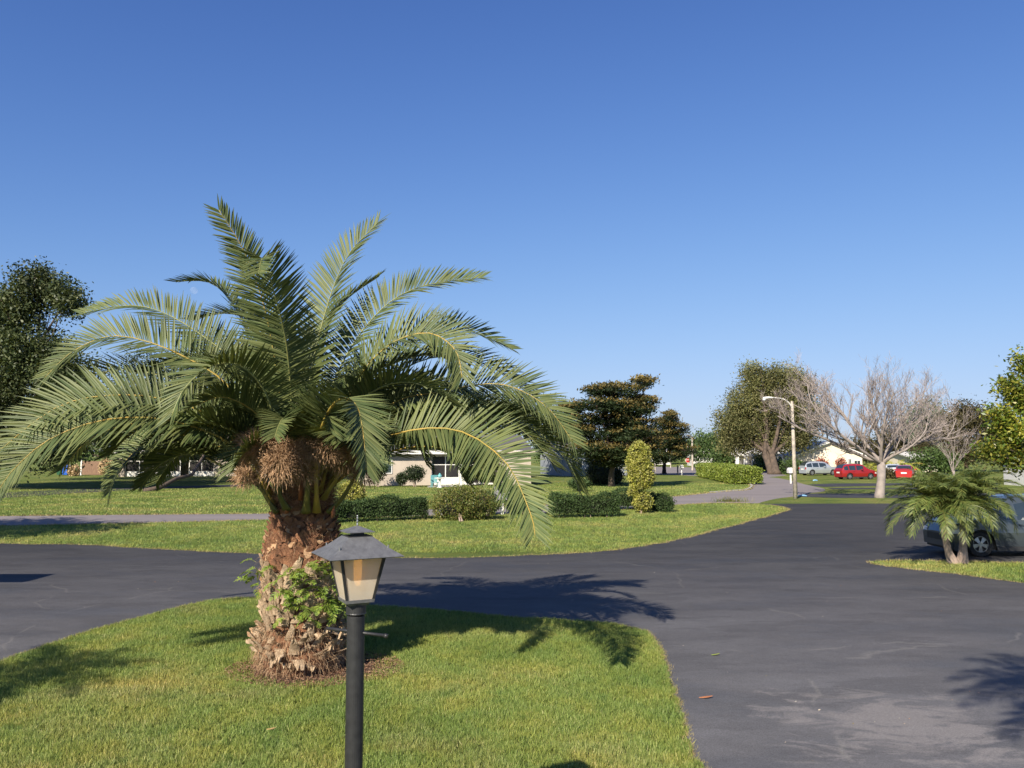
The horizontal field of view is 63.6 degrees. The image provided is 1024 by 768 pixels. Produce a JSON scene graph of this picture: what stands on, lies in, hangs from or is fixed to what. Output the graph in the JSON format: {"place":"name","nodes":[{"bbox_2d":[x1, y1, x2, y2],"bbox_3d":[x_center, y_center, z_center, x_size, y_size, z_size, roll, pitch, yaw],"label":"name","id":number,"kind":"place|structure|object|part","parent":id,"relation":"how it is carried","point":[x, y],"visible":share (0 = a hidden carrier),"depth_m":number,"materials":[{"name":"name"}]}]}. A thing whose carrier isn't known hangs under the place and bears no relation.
{"place":"outdoors","nodes":[
{"label":"outdoors","id":0,"kind":"place"},
{"bbox_2d":[67,464,81,475],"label":"ornamental grass","id":1,"kind":"object","parent":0,"point":[70,472],"depth_m":96.57,"materials":[{"name":"beige plant"}]},
{"bbox_2d":[98,458,112,474],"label":"ornamental grass","id":2,"kind":"object","parent":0,"point":[102,465],"depth_m":96.44,"materials":[{"name":"beige plant"}]},
{"bbox_2d":[115,444,265,476],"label":"porch house","id":3,"kind":"structure","parent":0,"point":[180,471],"depth_m":95.43,"materials":[{"name":"grey paint"}]},
{"bbox_2d":[0,482,750,515],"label":"lawn grass","id":4,"kind":"structure","parent":0,"point":[34,497],"depth_m":50.70,"materials":[{"name":"green plant"}]},
{"bbox_2d":[0,467,824,525],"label":"street","id":5,"kind":"structure","parent":0,"point":[770,488],"depth_m":41.87,"materials":[{"name":"grey asphalt"}]},
{"bbox_2d":[687,435,693,469],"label":"utility pole","id":6,"kind":"object","parent":5,"relation":"on","point":[691,455],"visible":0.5,"depth_m":125.19,"materials":[{"name":"wood"}]},
{"bbox_2d":[787,468,792,483],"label":"mailbox","id":7,"kind":"object","parent":5,"relation":"on","point":[789,470],"visible":0.71,"depth_m":74.27,"materials":[{"name":"white paint"}]},
{"bbox_2d":[363,435,534,485],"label":"stucco house","id":8,"kind":"structure","parent":0,"point":[442,468],"depth_m":70.64,"materials":[{"name":"grey paint"}]},
{"bbox_2d":[384,459,391,473],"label":"window frame","id":9,"kind":"structure","parent":8,"relation":"in","point":[390,467],"depth_m":70.05,"materials":[{"name":"white paint"}]},
{"bbox_2d":[0,483,1021,497],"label":"neighbour driveway","id":10,"kind":"structure","parent":0,"point":[865,495],"depth_m":59.36,"materials":[{"name":"grey concrete"}]},
{"bbox_2d":[0,504,1023,767],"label":"driveway","id":11,"kind":"structure","parent":0,"point":[818,634],"depth_m":14.94,"materials":[{"name":"grey asphalt"}]},
{"bbox_2d":[923,493,1023,556],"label":"parked car","id":12,"kind":"object","parent":11,"relation":"on","point":[980,545],"visible":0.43,"depth_m":22.67,"materials":[{"name":"grey paint"}]},
{"bbox_3d":[14.329,3.499,22.786,0.883,0.482,0.202,0,-5,0],"label":"side window","id":13,"kind":"part","parent":12,"relation":"part of","materials":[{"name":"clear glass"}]},
{"bbox_2d":[0,453,1023,767],"bbox_3d":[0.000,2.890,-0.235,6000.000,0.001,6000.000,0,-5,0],"label":"lawn ground","id":14,"kind":"structure","parent":0,"point":[38,481],"depth_m":29.55,"materials":[{"name":"green plant"}]},
{"bbox_2d":[5,440,118,469],"bbox_3d":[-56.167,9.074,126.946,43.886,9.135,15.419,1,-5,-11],"label":"broadleaf tree","id":15,"kind":"object","parent":14,"relation":"on","point":[95,454],"visible":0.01,"depth_m":123.02,"materials":[{"name":"green plant"}]},
{"bbox_2d":[0,255,168,482],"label":"oak tree","id":16,"kind":"object","parent":14,"relation":"on","point":[24,353],"visible":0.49,"depth_m":61.47,"materials":[{"name":"green plant"}]},
{"bbox_2d":[80,460,100,474],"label":"board fence","id":17,"kind":"object","parent":14,"relation":"on","point":[88,469],"visible":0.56,"depth_m":100.14,"materials":[{"name":"brown wood"}]},
{"bbox_2d":[24,323,357,491],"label":"oak tree","id":18,"kind":"object","parent":14,"relation":"on","point":[174,479],"visible":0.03,"depth_m":78.55,"materials":[{"name":"green plant"}]},
{"bbox_2d":[225,650,403,687],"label":"bark mulch","id":19,"kind":"object","parent":14,"relation":"on","point":[310,676],"visible":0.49,"depth_m":10.69,"materials":[{"name":"brown wood"}]},
{"bbox_2d":[0,193,591,679],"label":"date palm","id":20,"kind":"object","parent":19,"relation":"on","point":[288,427],"visible":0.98,"depth_m":10.67,"materials":[{"name":"green plant"}]},
{"bbox_2d":[234,558,263,599],"bbox_3d":[-3.470,2.618,11.069,0.616,0.527,0.225,-4,-6,38],"label":"fern","id":21,"kind":"object","parent":20,"relation":"attached to","point":[249,579],"visible":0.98,"depth_m":11.15,"materials":[{"name":"green plant"}]},
{"bbox_2d":[260,557,346,627],"bbox_3d":[-2.540,2.776,10.717,1.388,1.072,0.605,3,-5,-29],"label":"fern","id":22,"kind":"object","parent":20,"relation":"attached to","point":[331,607],"visible":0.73,"depth_m":10.56,"materials":[{"name":"green plant"}]},
{"bbox_2d":[338,479,367,500],"bbox_3d":[-7.996,5.476,41.372,1.484,1.633,1.395,0,-5,0],"label":"yellow shrub","id":23,"kind":"object","parent":14,"relation":"on","point":[354,493],"visible":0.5,"depth_m":41.03,"materials":[{"name":"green plant"}]},
{"bbox_2d":[0,596,705,767],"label":"lawn grass","id":24,"kind":"structure","parent":14,"relation":"on","point":[197,747],"depth_m":9.62,"materials":[{"name":"green plant"}]},
{"bbox_2d":[311,515,403,767],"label":"post lantern","id":25,"kind":"object","parent":14,"relation":"on","point":[356,557],"visible":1,"depth_m":4.64,"materials":[{"name":"black metal"}]},
{"bbox_2d":[334,492,428,521],"bbox_3d":[-5.782,5.121,34.357,4.932,1.177,1.273,2,-5,-27],"label":"clipped hedge","id":26,"kind":"object","parent":14,"relation":"on","point":[368,508],"visible":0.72,"depth_m":34.24,"materials":[{"name":"green plant"}]},
{"bbox_2d":[376,462,389,486],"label":"garden shrub","id":27,"kind":"object","parent":14,"relation":"on","point":[385,469],"visible":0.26,"depth_m":67.53,"materials":[{"name":"green plant"}]},
{"bbox_2d":[395,471,407,485],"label":"garden shrub","id":28,"kind":"object","parent":14,"relation":"on","point":[400,480],"visible":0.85,"depth_m":68.34,"materials":[{"name":"green plant"}]},
{"bbox_2d":[403,465,426,486],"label":"garden shrub","id":29,"kind":"object","parent":14,"relation":"on","point":[414,474],"visible":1,"depth_m":67.32,"materials":[{"name":"green plant"}]},
{"bbox_2d":[435,478,443,487],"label":"bird bath","id":30,"kind":"object","parent":14,"relation":"on","point":[439,479],"visible":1,"depth_m":65.76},
{"bbox_2d":[428,485,461,486],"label":"patio slab","id":31,"kind":"structure","parent":14,"relation":"on","point":[443,485],"depth_m":69.67,"materials":[{"name":"concrete"}]},
{"bbox_2d":[430,475,438,486],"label":"patio chair","id":32,"kind":"object","parent":31,"relation":"on","point":[432,478],"visible":0.88,"depth_m":66.67,"materials":[{"name":"teal paint"}]},
{"bbox_2d":[326,369,574,458],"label":"oak tree","id":33,"kind":"object","parent":14,"relation":"on","point":[489,418],"visible":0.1,"depth_m":88.18,"materials":[{"name":"green plant"}]},
{"bbox_2d":[427,483,501,521],"bbox_3d":[-2.035,5.005,35.154,3.059,1.575,2.405,2,-5,-24],"label":"round bush","id":34,"kind":"object","parent":14,"relation":"on","point":[460,503],"visible":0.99,"depth_m":34.56,"materials":[{"name":"green plant"}]},
{"bbox_2d":[460,464,480,485],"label":"garden shrub","id":35,"kind":"object","parent":14,"relation":"on","point":[473,479],"visible":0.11,"depth_m":69.44,"materials":[{"name":"green plant"}]},
{"bbox_2d":[483,488,500,514],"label":"round bush","id":36,"kind":"object","parent":14,"relation":"on","point":[497,501],"visible":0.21,"depth_m":37.62,"materials":[{"name":"green plant"}]},
{"bbox_2d":[494,487,508,513],"bbox_3d":[-0.464,5.307,37.969,0.752,1.382,0.680,0,-5,0],"label":"mailbox","id":37,"kind":"object","parent":14,"relation":"on","point":[501,508],"visible":0.21,"depth_m":37.71,"materials":[{"name":"white paint"}]},
{"bbox_2d":[503,486,543,513],"bbox_3d":[0.553,5.269,37.878,2.040,1.481,1.403,0,-5,0],"label":"round bush","id":38,"kind":"object","parent":14,"relation":"on","point":[509,509],"visible":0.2,"depth_m":37.63,"materials":[{"name":"green plant"}]},
{"bbox_2d":[530,437,589,463],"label":"broadleaf tree","id":39,"kind":"object","parent":14,"relation":"on","point":[537,456],"visible":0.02,"depth_m":187.81,"materials":[{"name":"green plant"}]},
{"bbox_2d":[567,477,592,491],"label":"garden shrub","id":40,"kind":"object","parent":14,"relation":"on","point":[571,483],"visible":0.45,"depth_m":59.33,"materials":[{"name":"green plant"}]},
{"bbox_2d":[547,490,620,517],"bbox_3d":[3.219,5.295,36.496,3.354,1.179,1.283,1,-5,-14],"label":"clipped hedge","id":41,"kind":"object","parent":14,"relation":"on","point":[569,503],"visible":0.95,"depth_m":36.22,"materials":[{"name":"green plant"}]},
{"bbox_2d":[584,461,626,484],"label":"round bush","id":42,"kind":"object","parent":14,"relation":"on","point":[597,476],"visible":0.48,"depth_m":70.97,"materials":[{"name":"green plant"}]},
{"bbox_2d":[547,373,673,486],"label":"black olive tree","id":43,"kind":"object","parent":14,"relation":"on","point":[614,431],"visible":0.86,"depth_m":66.58,"materials":[{"name":"green plant"}]},
{"bbox_2d":[612,486,633,509],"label":"hedge","id":44,"kind":"object","parent":14,"relation":"on","point":[626,500],"visible":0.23,"depth_m":40.88,"materials":[{"name":"green plant"}]},
{"bbox_2d":[624,440,657,512],"bbox_3d":[6.045,4.358,38.921,1.588,3.495,1.510,0,-5,0],"label":"topiary shrub","id":45,"kind":"object","parent":14,"relation":"on","point":[640,474],"visible":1,"depth_m":38.63,"materials":[{"name":"yellow plant"}]},
{"bbox_2d":[647,490,654,509],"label":"round bush","id":46,"kind":"object","parent":14,"relation":"on","point":[652,493],"visible":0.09,"depth_m":40.44,"materials":[{"name":"green plant"}]},
{"bbox_2d":[652,491,676,511],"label":"round bush","id":47,"kind":"object","parent":14,"relation":"on","point":[664,502],"visible":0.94,"depth_m":39.26,"materials":[{"name":"green plant"}]},
{"bbox_2d":[646,409,700,473],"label":"black olive tree","id":48,"kind":"object","parent":14,"relation":"on","point":[670,425],"visible":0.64,"depth_m":98.80,"materials":[{"name":"green plant"}]},
{"bbox_2d":[674,432,693,462],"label":"broadleaf tree","id":49,"kind":"object","parent":14,"relation":"on","point":[683,456],"visible":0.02,"depth_m":188.38,"materials":[{"name":"green plant"}]},
{"bbox_2d":[682,425,723,462],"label":"broadleaf tree","id":50,"kind":"object","parent":14,"relation":"on","point":[704,441],"visible":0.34,"depth_m":147.32,"materials":[{"name":"green plant"}]},
{"bbox_2d":[705,445,734,463],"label":"broadleaf tree","id":51,"kind":"object","parent":14,"relation":"on","point":[716,456],"visible":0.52,"depth_m":138.57,"materials":[{"name":"green plant"}]},
{"bbox_2d":[703,495,752,501],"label":"grass tuft","id":52,"kind":"object","parent":14,"relation":"on","point":[727,500],"visible":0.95,"depth_m":47.46,"materials":[{"name":"green plant"}]},
{"bbox_2d":[694,462,764,483],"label":"clipped hedge","id":53,"kind":"object","parent":14,"relation":"on","point":[732,473],"visible":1,"depth_m":73.76,"materials":[{"name":"green plant"}]},
{"bbox_2d":[711,483,752,491],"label":"kerb","id":54,"kind":"structure","parent":14,"relation":"on","point":[735,490],"depth_m":60.82,"materials":[{"name":"concrete"}]},
{"bbox_2d":[749,462,766,471],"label":"garden shrub","id":55,"kind":"object","parent":14,"relation":"on","point":[762,465],"visible":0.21,"depth_m":117.62,"materials":[{"name":"green plant"}]},
{"bbox_2d":[731,446,789,464],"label":"porch house","id":56,"kind":"structure","parent":14,"relation":"on","point":[748,463],"depth_m":129.66,"materials":[{"name":"white paint"}]},
{"bbox_2d":[734,453,756,464],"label":"colonnade","id":57,"kind":"object","parent":56,"relation":"attached to","point":[737,460],"visible":0.41,"depth_m":121.78,"materials":[{"name":"white paint"}]},
{"bbox_2d":[749,450,775,465],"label":"broadleaf tree","id":58,"kind":"object","parent":14,"relation":"on","point":[758,460],"visible":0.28,"depth_m":120.92,"materials":[{"name":"green plant"}]},
{"bbox_2d":[706,354,830,473],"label":"oak tree","id":59,"kind":"object","parent":14,"relation":"on","point":[746,426],"visible":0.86,"depth_m":108.34,"materials":[{"name":"green plant"}]},
{"bbox_2d":[762,396,797,498],"bbox_3d":[16.497,3.901,50.805,2.141,6.269,0.311,1,-5,-9],"label":"street lamp","id":60,"kind":"object","parent":14,"relation":"on","point":[795,492],"visible":0.96,"depth_m":50.85,"materials":[{"name":"concrete"}]},
{"bbox_2d":[777,456,803,473],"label":"garden shrub","id":61,"kind":"object","parent":14,"relation":"on","point":[786,465],"visible":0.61,"depth_m":104.54,"materials":[{"name":"green plant"}]},
{"bbox_2d":[799,461,835,475],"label":"parked car","id":62,"kind":"object","parent":14,"relation":"on","point":[812,468],"visible":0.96,"depth_m":99.01,"materials":[{"name":"silver metal"}]},
{"bbox_2d":[815,456,828,463],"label":"flowering shrub","id":63,"kind":"object","parent":14,"relation":"on","point":[822,459],"visible":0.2,"depth_m":108.50,"materials":[{"name":"red plant"}]},
{"bbox_2d":[779,441,865,466],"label":"gable house","id":64,"kind":"structure","parent":14,"relation":"on","point":[826,452],"depth_m":110.58,"materials":[{"name":"beige paint"}]},
{"bbox_2d":[834,456,846,466],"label":"flowering shrub","id":65,"kind":"object","parent":14,"relation":"on","point":[837,462],"visible":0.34,"depth_m":108.38,"materials":[{"name":"red plant"}]},
{"bbox_2d":[834,464,876,478],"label":"parked car","id":66,"kind":"object","parent":14,"relation":"on","point":[848,471],"visible":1,"depth_m":85.16,"materials":[{"name":"red paint"}]},
{"bbox_2d":[848,463,876,470],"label":"areca palm","id":67,"kind":"object","parent":14,"relation":"on","point":[870,465],"visible":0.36,"depth_m":95.32,"materials":[{"name":"green plant"}]},
{"bbox_2d":[753,349,979,497],"bbox_3d":[22.518,2.489,51.950,13.394,9.468,7.557,0,-5,0],"label":"bare tree","id":68,"kind":"object","parent":14,"relation":"on","point":[881,460],"visible":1,"depth_m":51.32,"materials":[{"name":"grey plant"}]},
{"bbox_2d":[876,467,894,478],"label":"garden shrub","id":69,"kind":"object","parent":14,"relation":"on","point":[890,473],"visible":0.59,"depth_m":86.86,"materials":[{"name":"green plant"}]},
{"bbox_2d":[886,464,898,468],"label":"parked car","id":70,"kind":"object","parent":14,"relation":"on","point":[893,466],"visible":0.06,"depth_m":89.65,"materials":[{"name":"white paint"}]},
{"bbox_2d":[837,420,957,467],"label":"broadleaf tree","id":71,"kind":"object","parent":14,"relation":"on","point":[876,451],"visible":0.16,"depth_m":128.25,"materials":[{"name":"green plant"}]},
{"bbox_2d":[873,460,923,472],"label":"areca palm","id":72,"kind":"object","parent":14,"relation":"on","point":[901,463],"visible":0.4,"depth_m":93.54,"materials":[{"name":"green plant"}]},
{"bbox_2d":[893,465,915,478],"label":"parked car","id":73,"kind":"object","parent":14,"relation":"on","point":[902,471],"visible":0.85,"depth_m":83.86,"materials":[{"name":"red paint"}]},
{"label":"rear window","id":74,"kind":"part","parent":73,"relation":"part of","materials":[{"name":"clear glass"}]},
{"bbox_2d":[889,451,936,471],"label":"stucco house","id":75,"kind":"structure","parent":14,"relation":"on","point":[894,459],"depth_m":117.29,"materials":[{"name":"beige paint"}]},
{"bbox_2d":[895,395,949,447],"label":"pine tree","id":76,"kind":"object","parent":14,"relation":"on","point":[907,422],"visible":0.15,"depth_m":124.08,"materials":[{"name":"plant"}]},
{"bbox_2d":[895,441,967,474],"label":"broadleaf tree","id":77,"kind":"object","parent":14,"relation":"on","point":[933,460],"visible":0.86,"depth_m":98.98,"materials":[{"name":"green plant"}]},
{"bbox_2d":[877,461,1023,563],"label":"palm","id":78,"kind":"object","parent":14,"relation":"on","point":[957,493],"visible":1,"depth_m":21.18,"materials":[{"name":"green plant"}]},
{"bbox_2d":[908,394,996,470],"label":"bare tree","id":79,"kind":"object","parent":14,"relation":"on","point":[973,423],"visible":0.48,"depth_m":116.39,"materials":[{"name":"brown plant"}]},
{"bbox_2d":[933,423,980,474],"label":"bare shrub","id":80,"kind":"object","parent":14,"relation":"on","point":[952,467],"visible":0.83,"depth_m":79.96,"materials":[{"name":"grey plant"}]},
{"bbox_2d":[964,344,1023,480],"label":"broad leaf tree","id":81,"kind":"object","parent":14,"relation":"on","point":[1006,427],"visible":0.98,"depth_m":24.84,"materials":[{"name":"green plant"}]},
{"bbox_2d":[0,0,1023,451],"label":"sky","id":82,"kind":"structure","parent":0,"point":[679,190],"materials":[{"name":"blue"}]},
{"bbox_2d":[536,442,628,475],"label":"stucco house","id":83,"kind":"structure","parent":0,"point":[549,469],"depth_m":97.96,"materials":[{"name":"grey paint"}]},
{"bbox_2d":[571,458,582,467],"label":"window frame","id":84,"kind":"structure","parent":83,"relation":"in","point":[579,463],"depth_m":96.83,"materials":[{"name":"white paint"}]},
{"bbox_2d":[1003,466,1023,485],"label":"stucco house","id":85,"kind":"structure","parent":0,"point":[1012,478],"depth_m":70.14,"materials":[{"name":"white paint"}]}
]}

